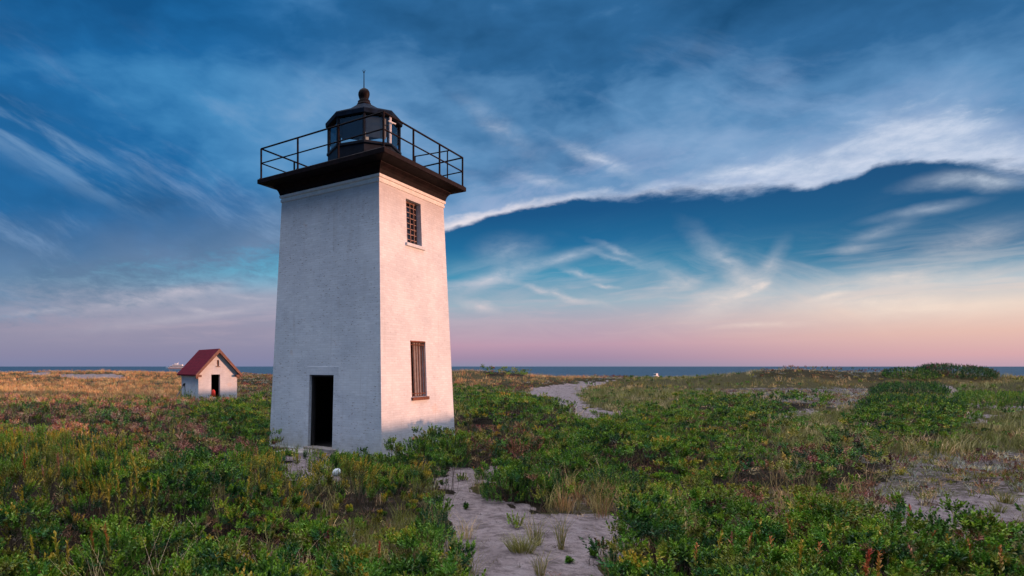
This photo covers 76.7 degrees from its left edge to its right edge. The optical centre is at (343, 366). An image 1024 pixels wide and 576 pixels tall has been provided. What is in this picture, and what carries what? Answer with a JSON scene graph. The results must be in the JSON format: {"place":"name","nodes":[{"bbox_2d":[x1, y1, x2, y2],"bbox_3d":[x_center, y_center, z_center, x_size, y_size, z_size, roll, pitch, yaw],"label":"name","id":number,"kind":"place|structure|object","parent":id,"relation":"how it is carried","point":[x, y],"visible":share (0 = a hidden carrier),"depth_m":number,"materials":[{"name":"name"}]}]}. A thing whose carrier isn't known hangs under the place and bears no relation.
{"place":"outdoors","nodes":[
{"label":"outdoors","id":0,"kind":"place"},
{"bbox_2d":[0,369,1023,575],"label":"ground","id":1,"kind":"structure","parent":0,"point":[493,512],"depth_m":12.82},
{"bbox_2d":[0,502,10,548],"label":"goldenrod spike","id":2,"kind":"object","parent":1,"relation":"on","point":[5,534],"visible":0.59,"depth_m":7.23,"materials":[{"name":"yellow plant"}]},
{"bbox_2d":[8,436,17,492],"bbox_3d":[-5.023,1.613,9.449,0.184,1.119,0.162,0,0,44],"label":"flower spike","id":3,"kind":"object","parent":1,"relation":"on","point":[12,450],"visible":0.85,"depth_m":9.45,"materials":[{"name":"green plant"}]},
{"bbox_2d":[10,434,16,496],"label":"goldenrod spike","id":4,"kind":"object","parent":1,"relation":"on","point":[15,437],"visible":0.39,"depth_m":10.10,"materials":[{"name":"green plant"}]},
{"bbox_2d":[18,491,28,553],"bbox_3d":[-3.826,1.911,7.395,0.162,0.906,0.148,0,0,31],"label":"goldenrod spike","id":5,"kind":"object","parent":1,"relation":"on","point":[22,522],"visible":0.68,"depth_m":7.37,"materials":[{"name":"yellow plant"}]},
{"bbox_2d":[23,453,28,518],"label":"flower spike","id":6,"kind":"object","parent":1,"relation":"on","point":[24,465],"visible":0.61,"depth_m":8.82,"materials":[{"name":"green plant"}]},
{"bbox_2d":[28,534,40,575],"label":"goldenrod spike","id":7,"kind":"object","parent":1,"relation":"on","point":[32,547],"visible":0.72,"depth_m":6.30,"materials":[{"name":"yellow plant"}]},
{"bbox_2d":[34,443,41,491],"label":"goldenrod spike","id":8,"kind":"object","parent":1,"relation":"on","point":[39,464],"visible":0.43,"depth_m":9.66,"materials":[{"name":"green plant"}]},
{"bbox_2d":[40,464,51,501],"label":"flower spike","id":9,"kind":"object","parent":1,"relation":"on","point":[46,491],"visible":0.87,"depth_m":8.75,"materials":[{"name":"green plant"}]},
{"bbox_2d":[52,530,64,570],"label":"goldenrod spike","id":10,"kind":"object","parent":1,"relation":"on","point":[57,551],"visible":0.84,"depth_m":6.37,"materials":[{"name":"yellow plant"}]},
{"bbox_2d":[54,453,64,522],"bbox_3d":[-3.964,1.721,8.633,0.140,1.073,0.172,0,0,-5],"label":"flower spike","id":11,"kind":"object","parent":1,"relation":"on","point":[58,475],"visible":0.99,"depth_m":8.63,"materials":[{"name":"green plant"}]},
{"bbox_2d":[61,447,67,496],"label":"goldenrod spike","id":12,"kind":"object","parent":1,"relation":"on","point":[64,457],"visible":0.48,"depth_m":9.63,"materials":[{"name":"green plant"}]},
{"bbox_2d":[64,540,72,575],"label":"goldenrod spike","id":13,"kind":"object","parent":1,"relation":"on","point":[67,570],"visible":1,"depth_m":6.16,"materials":[{"name":"yellow plant"}]},
{"bbox_2d":[75,457,80,505],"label":"goldenrod spike","id":14,"kind":"object","parent":1,"relation":"on","point":[78,477],"visible":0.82,"depth_m":8.77,"materials":[{"name":"green plant"}]},
{"bbox_2d":[79,444,93,521],"bbox_3d":[-3.645,1.678,8.859,0.196,1.170,0.214,0,0,5],"label":"flower spike","id":15,"kind":"object","parent":1,"relation":"on","point":[84,458],"visible":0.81,"depth_m":8.82,"materials":[{"name":"green plant"}]},
{"bbox_2d":[89,523,99,575],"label":"flower spike","id":16,"kind":"object","parent":1,"relation":"on","point":[92,546],"visible":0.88,"depth_m":6.36,"materials":[{"name":"green plant"}]},
{"bbox_2d":[89,439,102,516],"bbox_3d":[-3.588,1.654,8.972,0.194,1.208,0.144,0,0,40],"label":"flower spike","id":17,"kind":"object","parent":1,"relation":"on","point":[93,457],"visible":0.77,"depth_m":8.99,"materials":[{"name":"green plant"}]},
{"bbox_2d":[100,522,113,575],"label":"flower spike","id":18,"kind":"object","parent":1,"relation":"on","point":[108,549],"visible":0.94,"depth_m":6.28,"materials":[{"name":"green plant"}]},
{"bbox_2d":[105,463,111,510],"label":"goldenrod spike","id":19,"kind":"object","parent":1,"relation":"on","point":[109,476],"visible":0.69,"depth_m":8.65,"materials":[{"name":"green plant"}]},
{"bbox_2d":[106,487,111,522],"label":"goldenrod spike","id":20,"kind":"object","parent":1,"relation":"on","point":[108,497],"visible":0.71,"depth_m":7.83,"materials":[{"name":"green plant"}]},
{"bbox_2d":[111,450,117,513],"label":"flower spike","id":21,"kind":"object","parent":1,"relation":"on","point":[115,454],"visible":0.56,"depth_m":9.05,"materials":[{"name":"green plant"}]},
{"bbox_2d":[114,472,125,524],"bbox_3d":[-2.938,1.875,8.150,0.141,0.973,0.105,0,0,14],"label":"flower spike","id":22,"kind":"object","parent":1,"relation":"on","point":[119,501],"visible":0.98,"depth_m":8.15,"materials":[{"name":"green plant"}]},
{"bbox_2d":[126,457,135,520],"bbox_3d":[-3.098,1.797,9.014,0.153,1.005,0.135,0,0,-25],"label":"goldenrod spike","id":23,"kind":"object","parent":1,"relation":"on","point":[128,492],"visible":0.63,"depth_m":9.03,"materials":[{"name":"green plant"}]},
{"bbox_2d":[128,477,136,523],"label":"goldenrod spike","id":24,"kind":"object","parent":1,"relation":"on","point":[131,501],"visible":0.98,"depth_m":8.08,"materials":[{"name":"green plant"}]},
{"bbox_2d":[0,392,270,491],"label":"red leaved scrub","id":25,"kind":"object","parent":1,"relation":"on","point":[11,405],"visible":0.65,"depth_m":22.06,"materials":[{"name":"green plant"}]},
{"bbox_2d":[133,463,142,524],"bbox_3d":[-2.830,1.843,8.548,0.145,1.028,0.108,0,0,11],"label":"flower spike","id":26,"kind":"object","parent":1,"relation":"on","point":[137,494],"visible":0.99,"depth_m":8.55,"materials":[{"name":"green plant"}]},
{"bbox_2d":[145,478,153,529],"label":"goldenrod spike","id":27,"kind":"object","parent":1,"relation":"on","point":[150,497],"visible":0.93,"depth_m":8.20,"materials":[{"name":"green plant"}]},
{"bbox_2d":[152,476,160,517],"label":"goldenrod spike","id":28,"kind":"object","parent":1,"relation":"on","point":[155,504],"visible":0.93,"depth_m":8.46,"materials":[{"name":"green plant"}]},
{"bbox_2d":[179,389,195,399],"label":"shrub","id":29,"kind":"object","parent":1,"relation":"on","point":[187,394],"visible":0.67,"depth_m":44.43,"materials":[{"name":"green plant"}]},
{"bbox_2d":[177,349,242,399],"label":"oil house","id":30,"kind":"structure","parent":1,"relation":"on","point":[203,373],"depth_m":46.27,"materials":[{"name":"paint"}]},
{"bbox_2d":[0,422,431,548],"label":"goldenrod stand","id":31,"kind":"object","parent":1,"relation":"on","point":[47,447],"visible":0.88,"depth_m":10.40,"materials":[{"name":"green plant"}]},
{"bbox_2d":[332,468,339,476],"bbox_3d":[-0.132,2.117,12.411,0.179,0.165,0.168,0,0,0],"label":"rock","id":32,"kind":"object","parent":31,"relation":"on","point":[335,472],"visible":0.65,"depth_m":12.35,"materials":[{"name":"grey stone"}]},
{"bbox_2d":[210,399,236,405],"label":"shrub","id":33,"kind":"object","parent":1,"relation":"on","point":[213,401],"visible":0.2,"depth_m":38.51,"materials":[{"name":"green plant"}]},
{"bbox_2d":[244,477,250,528],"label":"goldenrod spike","id":34,"kind":"object","parent":1,"relation":"on","point":[247,496],"visible":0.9,"depth_m":9.23,"materials":[{"name":"green plant"}]},
{"bbox_2d":[257,475,264,501],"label":"goldenrod spike","id":35,"kind":"object","parent":1,"relation":"on","point":[259,488],"visible":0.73,"depth_m":9.48,"materials":[{"name":"green plant"}]},
{"bbox_2d":[243,542,304,565],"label":"grass tuft","id":36,"kind":"object","parent":1,"relation":"on","point":[271,552],"visible":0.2,"depth_m":7.29,"materials":[{"name":"green plant"}]},
{"bbox_2d":[286,480,292,522],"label":"goldenrod spike","id":37,"kind":"object","parent":1,"relation":"on","point":[289,496],"visible":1,"depth_m":9.24,"materials":[{"name":"green plant"}]},
{"bbox_2d":[276,449,315,454],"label":"stone slab","id":38,"kind":"structure","parent":1,"relation":"on","point":[300,451],"depth_m":18.37,"materials":[{"name":"stone"}]},
{"bbox_2d":[0,368,600,403],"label":"tan meadow grass","id":39,"kind":"structure","parent":1,"relation":"on","point":[31,389],"depth_m":79.55,"materials":[{"name":"beige plant"}]},
{"bbox_2d":[321,537,390,572],"bbox_3d":[0.167,2.161,7.245,0.859,0.600,0.986,0,0,-37],"label":"grass tuft","id":40,"kind":"object","parent":1,"relation":"on","point":[354,551],"visible":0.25,"depth_m":7.31,"materials":[{"name":"green plant"}]},
{"bbox_2d":[342,449,374,469],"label":"shrub","id":41,"kind":"object","parent":1,"relation":"on","point":[368,457],"visible":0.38,"depth_m":15.50,"materials":[{"name":"green plant"}]},
{"bbox_2d":[257,70,465,457],"bbox_3d":[0.700,-3.525,20.797,5.025,12.950,5.025,0,0,38],"label":"lighthouse","id":42,"kind":"object","parent":1,"relation":"on","point":[362,354],"visible":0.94,"depth_m":19.27,"materials":[{"name":"paint"}]},
{"bbox_2d":[405,201,425,250],"bbox_3d":[2.187,-4.481,19.608,0.337,1.492,1.120,0,0,38],"label":"window","id":43,"kind":"structure","parent":42,"relation":"in","point":[410,244],"depth_m":19.74,"materials":[{"name":"paint"}]},
{"bbox_2d":[410,340,429,400],"bbox_3d":[2.325,0.123,19.514,0.351,1.864,1.000,0,0,38],"label":"window","id":44,"kind":"structure","parent":42,"relation":"in","point":[416,345],"depth_m":19.55,"materials":[{"name":"wood"}]},
{"bbox_2d":[377,541,380,568],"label":"flower spike","id":45,"kind":"object","parent":1,"relation":"on","point":[379,549],"visible":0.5,"depth_m":6.28,"materials":[{"name":"green plant"}]},
{"bbox_2d":[327,498,449,575],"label":"foreground mixed grass","id":46,"kind":"structure","parent":1,"relation":"on","point":[383,544],"depth_m":8.76,"materials":[{"name":"green plant"}]},
{"bbox_2d":[328,513,452,575],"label":"bayberry","id":47,"kind":"object","parent":1,"relation":"on","point":[405,539],"visible":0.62,"depth_m":7.74,"materials":[{"name":"green plant"}]},
{"bbox_2d":[376,453,410,464],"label":"shrub","id":48,"kind":"object","parent":1,"relation":"on","point":[387,458],"visible":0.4,"depth_m":15.52,"materials":[{"name":"green plant"}]},
{"bbox_2d":[389,433,472,468],"bbox_3d":[2.230,2.183,15.944,2.165,0.921,0.952,0,0,0],"label":"shrub","id":49,"kind":"object","parent":1,"relation":"on","point":[443,447],"visible":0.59,"depth_m":15.86,"materials":[{"name":"green plant"}]},
{"bbox_2d":[415,505,452,537],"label":"shrub","id":50,"kind":"object","parent":1,"relation":"on","point":[430,514],"visible":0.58,"depth_m":9.21,"materials":[{"name":"green plant"}]},
{"bbox_2d":[447,527,463,545],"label":"seedling","id":51,"kind":"object","parent":1,"relation":"on","point":[461,538],"visible":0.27,"depth_m":8.55,"materials":[{"name":"green plant"}]},
{"bbox_2d":[456,473,467,480],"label":"plant","id":52,"kind":"object","parent":1,"relation":"on","point":[460,478],"visible":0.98,"depth_m":13.98,"materials":[{"name":"green plant"}]},
{"bbox_2d":[463,501,469,508],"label":"seedling","id":53,"kind":"object","parent":1,"relation":"on","point":[466,505],"visible":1,"depth_m":11.13,"materials":[{"name":"green plant"}]},
{"bbox_2d":[454,507,484,538],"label":"grass tuft","id":54,"kind":"object","parent":1,"relation":"on","point":[460,535],"visible":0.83,"depth_m":9.18,"materials":[{"name":"beige plant"}]},
{"bbox_2d":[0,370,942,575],"bbox_3d":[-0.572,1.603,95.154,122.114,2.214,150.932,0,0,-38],"label":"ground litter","id":55,"kind":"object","parent":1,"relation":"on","point":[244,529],"visible":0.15,"depth_m":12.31,"materials":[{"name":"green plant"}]},
{"bbox_2d":[3,372,1002,575],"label":"thicket grass","id":56,"kind":"structure","parent":1,"relation":"on","point":[333,503],"depth_m":12.75,"materials":[{"name":"green plant"}]},
{"bbox_2d":[479,466,530,501],"bbox_3d":[3.069,2.213,11.698,0.991,0.732,0.722,0,0,0],"label":"shrub","id":57,"kind":"object","parent":1,"relation":"on","point":[487,488],"visible":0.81,"depth_m":11.57,"materials":[{"name":"green plant"}]},
{"bbox_2d":[0,364,1023,575],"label":"bayberry thicket","id":58,"kind":"object","parent":1,"relation":"on","point":[816,524],"visible":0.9,"depth_m":8.01,"materials":[{"name":"green plant"}]},
{"bbox_2d":[506,511,525,527],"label":"plant","id":59,"kind":"object","parent":1,"relation":"on","point":[516,522],"visible":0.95,"depth_m":9.66,"materials":[{"name":"green plant"}]},
{"bbox_2d":[502,529,545,553],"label":"grass tuft","id":60,"kind":"object","parent":1,"relation":"on","point":[520,549],"visible":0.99,"depth_m":8.27,"materials":[{"name":"green plant"}]},
{"bbox_2d":[500,436,548,462],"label":"shrub","id":61,"kind":"object","parent":1,"relation":"on","point":[520,447],"visible":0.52,"depth_m":16.71,"materials":[{"name":"green plant"}]},
{"bbox_2d":[515,510,552,545],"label":"grass tuft","id":62,"kind":"object","parent":1,"relation":"on","point":[535,535],"visible":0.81,"depth_m":8.65,"materials":[{"name":"green plant"}]},
{"bbox_2d":[529,548,558,575],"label":"grass tuft","id":63,"kind":"object","parent":1,"relation":"on","point":[540,569],"visible":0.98,"depth_m":7.24,"materials":[{"name":"green plant"}]},
{"bbox_2d":[518,465,570,502],"bbox_3d":[3.785,2.225,11.683,0.980,0.757,0.695,0,0,9],"label":"shrub","id":64,"kind":"object","parent":1,"relation":"on","point":[552,474],"visible":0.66,"depth_m":11.59,"materials":[{"name":"green plant"}]},
{"bbox_2d":[545,510,573,549],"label":"grass tuft","id":65,"kind":"object","parent":1,"relation":"on","point":[561,543],"visible":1,"depth_m":8.45,"materials":[{"name":"green plant"}]},
{"bbox_2d":[549,471,573,512],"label":"grass tuft","id":66,"kind":"object","parent":1,"relation":"on","point":[561,500],"visible":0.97,"depth_m":11.02,"materials":[{"name":"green plant"}]},
{"bbox_2d":[565,555,574,562],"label":"seedling","id":67,"kind":"object","parent":1,"relation":"on","point":[569,559],"visible":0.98,"depth_m":7.77,"materials":[{"name":"green plant"}]},
{"bbox_2d":[237,365,905,396],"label":"dune heath","id":68,"kind":"object","parent":1,"relation":"on","point":[270,379],"visible":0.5,"depth_m":74.96,"materials":[{"name":"green plant"}]},
{"bbox_2d":[147,370,1023,573],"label":"scattered low shrub","id":69,"kind":"object","parent":1,"relation":"on","point":[789,423],"visible":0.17,"depth_m":20.07,"materials":[{"name":"green plant"}]},
{"bbox_2d":[149,367,1023,575],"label":"green beach grass","id":70,"kind":"structure","parent":1,"relation":"on","point":[958,444],"depth_m":24.72,"materials":[{"name":"green plant"}]},
{"bbox_2d":[589,547,598,557],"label":"plant","id":71,"kind":"object","parent":1,"relation":"on","point":[593,553],"visible":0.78,"depth_m":7.97,"materials":[{"name":"green plant"}]},
{"bbox_2d":[577,473,621,518],"bbox_3d":[4.333,2.185,10.506,0.989,0.806,0.741,0,0,-11],"label":"grass tuft","id":72,"kind":"object","parent":1,"relation":"on","point":[605,508],"visible":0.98,"depth_m":10.49,"materials":[{"name":"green plant"}]},
{"bbox_2d":[580,462,646,499],"bbox_3d":[5.287,2.258,12.103,1.318,0.739,0.850,0,0,0],"label":"shrub","id":73,"kind":"object","parent":1,"relation":"on","point":[596,477],"visible":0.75,"depth_m":12.03,"materials":[{"name":"green plant"}]},
{"bbox_2d":[237,368,1023,541],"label":"sparse dry grass","id":74,"kind":"structure","parent":1,"relation":"on","point":[998,468],"depth_m":15.07,"materials":[{"name":"green plant"}]},
{"bbox_2d":[647,517,679,575],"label":"grass tuft","id":75,"kind":"object","parent":1,"relation":"on","point":[666,554],"visible":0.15,"depth_m":7.42,"materials":[{"name":"green plant"}]},
{"bbox_2d":[450,409,907,491],"bbox_3d":[7.765,2.152,17.745,13.690,0.943,9.653,0,0,35],"label":"brown tinged scrub","id":76,"kind":"object","parent":1,"relation":"on","point":[828,455],"visible":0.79,"depth_m":14.86,"materials":[{"name":"green plant"}]},
{"bbox_2d":[690,542,698,574],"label":"tipped shoot","id":77,"kind":"object","parent":1,"relation":"on","point":[696,551],"visible":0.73,"depth_m":6.37,"materials":[{"name":"orange plant"}]},
{"bbox_2d":[543,465,872,516],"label":"orange green grass","id":78,"kind":"structure","parent":1,"relation":"on","point":[577,492],"depth_m":11.76,"materials":[{"name":"green plant"}]},
{"bbox_2d":[559,473,865,512],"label":"leafy plants","id":79,"kind":"object","parent":1,"relation":"on","point":[760,494],"visible":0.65,"depth_m":11.46,"materials":[{"name":"green plant"}]},
{"bbox_2d":[714,530,725,557],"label":"tipped shoot","id":80,"kind":"object","parent":1,"relation":"on","point":[720,539],"visible":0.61,"depth_m":6.98,"materials":[{"name":"orange plant"}]},
{"bbox_2d":[725,531,733,566],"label":"flower spike","id":81,"kind":"object","parent":1,"relation":"on","point":[731,536],"visible":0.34,"depth_m":6.83,"materials":[{"name":"red plant"}]},
{"bbox_2d":[747,532,754,550],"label":"flower spike","id":82,"kind":"object","parent":1,"relation":"on","point":[750,537],"visible":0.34,"depth_m":6.74,"materials":[{"name":"orange plant"}]},
{"bbox_2d":[755,518,765,558],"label":"tipped shoot","id":83,"kind":"object","parent":1,"relation":"on","point":[759,528],"visible":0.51,"depth_m":7.42,"materials":[{"name":"orange plant"}]},
{"bbox_2d":[766,535,773,564],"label":"tipped shoot","id":84,"kind":"object","parent":1,"relation":"on","point":[770,541],"visible":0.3,"depth_m":6.71,"materials":[{"name":"orange plant"}]},
{"bbox_2d":[785,518,794,541],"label":"flower spike","id":85,"kind":"object","parent":1,"relation":"on","point":[790,531],"visible":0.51,"depth_m":7.38,"materials":[{"name":"orange plant"}]},
{"bbox_2d":[795,538,804,569],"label":"flower spike","id":86,"kind":"object","parent":1,"relation":"on","point":[800,553],"visible":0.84,"depth_m":6.12,"materials":[{"name":"orange plant"}]},
{"bbox_2d":[815,541,822,574],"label":"tipped shoot","id":87,"kind":"object","parent":1,"relation":"on","point":[819,546],"visible":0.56,"depth_m":6.55,"materials":[{"name":"orange plant"}]},
{"bbox_2d":[827,532,832,563],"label":"tipped shoot","id":88,"kind":"object","parent":1,"relation":"on","point":[831,545],"visible":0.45,"depth_m":6.93,"materials":[{"name":"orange plant"}]},
{"bbox_2d":[860,548,873,575],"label":"flower spike","id":89,"kind":"object","parent":1,"relation":"on","point":[866,564],"visible":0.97,"depth_m":6.08,"materials":[{"name":"red plant"}]},
{"bbox_2d":[720,386,1023,543],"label":"dry ground scrub","id":90,"kind":"object","parent":1,"relation":"on","point":[990,457],"visible":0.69,"depth_m":14.09,"materials":[{"name":"green plant"}]},
{"bbox_2d":[875,550,883,575],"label":"flower spike","id":91,"kind":"object","parent":1,"relation":"on","point":[879,561],"visible":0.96,"depth_m":6.20,"materials":[{"name":"orange plant"}]},
{"bbox_2d":[866,380,951,395],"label":"shrub","id":92,"kind":"object","parent":1,"relation":"on","point":[934,387],"visible":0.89,"depth_m":52.34,"materials":[{"name":"green plant"}]},
{"bbox_2d":[852,391,968,417],"bbox_3d":[29.392,1.958,32.224,5.183,1.415,4.063,0,0,0],"label":"shrub","id":93,"kind":"object","parent":1,"relation":"on","point":[926,400],"visible":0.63,"depth_m":31.59,"materials":[{"name":"green plant"}]},
{"bbox_2d":[881,366,941,379],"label":"shrub","id":94,"kind":"object","parent":1,"relation":"on","point":[912,370],"visible":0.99,"depth_m":70.28,"materials":[{"name":"green plant"}]},
{"bbox_2d":[902,542,925,575],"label":"tipped shoot","id":95,"kind":"object","parent":1,"relation":"on","point":[911,552],"visible":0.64,"depth_m":6.57,"materials":[{"name":"orange plant"}]},
{"bbox_2d":[943,533,951,566],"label":"tipped shoot","id":96,"kind":"object","parent":1,"relation":"on","point":[947,538],"visible":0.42,"depth_m":7.13,"materials":[{"name":"orange plant"}]},
{"bbox_2d":[916,362,1000,379],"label":"shrub","id":97,"kind":"object","parent":1,"relation":"on","point":[968,368],"visible":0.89,"depth_m":70.25,"materials":[{"name":"green plant"}]},
{"bbox_2d":[964,537,974,575],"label":"tipped shoot","id":98,"kind":"object","parent":1,"relation":"on","point":[970,551],"visible":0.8,"depth_m":6.85,"materials":[{"name":"orange plant"}]},
{"bbox_2d":[945,389,1023,408],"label":"shrub","id":99,"kind":"object","parent":1,"relation":"on","point":[967,397],"visible":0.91,"depth_m":37.14,"materials":[{"name":"green plant"}]},
{"bbox_2d":[979,499,1011,512],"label":"grass tuft","id":100,"kind":"object","parent":1,"relation":"on","point":[997,508],"visible":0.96,"depth_m":10.75,"materials":[{"name":"green plant"}]},
{"bbox_2d":[998,545,1004,574],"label":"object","id":101,"kind":"object","parent":1,"relation":"on","point":[1001,563],"visible":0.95,"depth_m":6.53,"materials":[{"name":"orange plant"}]},
{"bbox_2d":[989,489,1020,503],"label":"grass tuft","id":102,"kind":"object","parent":1,"relation":"on","point":[1003,500],"visible":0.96,"depth_m":11.24,"materials":[{"name":"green plant"}]},
{"bbox_2d":[0,367,1023,377],"bbox_3d":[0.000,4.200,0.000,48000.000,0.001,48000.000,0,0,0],"label":"sea","id":103,"kind":"structure","parent":0,"point":[645,371],"depth_m":838.61,"materials":[{"name":"liquid"}]},
{"bbox_2d":[166,362,183,368],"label":"ferry","id":104,"kind":"object","parent":103,"relation":"on","point":[177,366],"visible":0.79,"depth_m":897.10,"materials":[{"name":"white paint"}]},
{"bbox_2d":[0,0,1023,366],"label":"sky","id":105,"kind":"structure","parent":0,"point":[648,183],"materials":[{"name":"blue"}]},
{"bbox_2d":[287,387,993,575],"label":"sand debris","id":106,"kind":"object","parent":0,"point":[608,514],"visible":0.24,"depth_m":9.55,"materials":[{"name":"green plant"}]},
{"bbox_2d":[444,380,1019,573],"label":"path edge grass","id":107,"kind":"structure","parent":0,"point":[623,544],"depth_m":11.57,"materials":[{"name":"green plant"}]}
]}

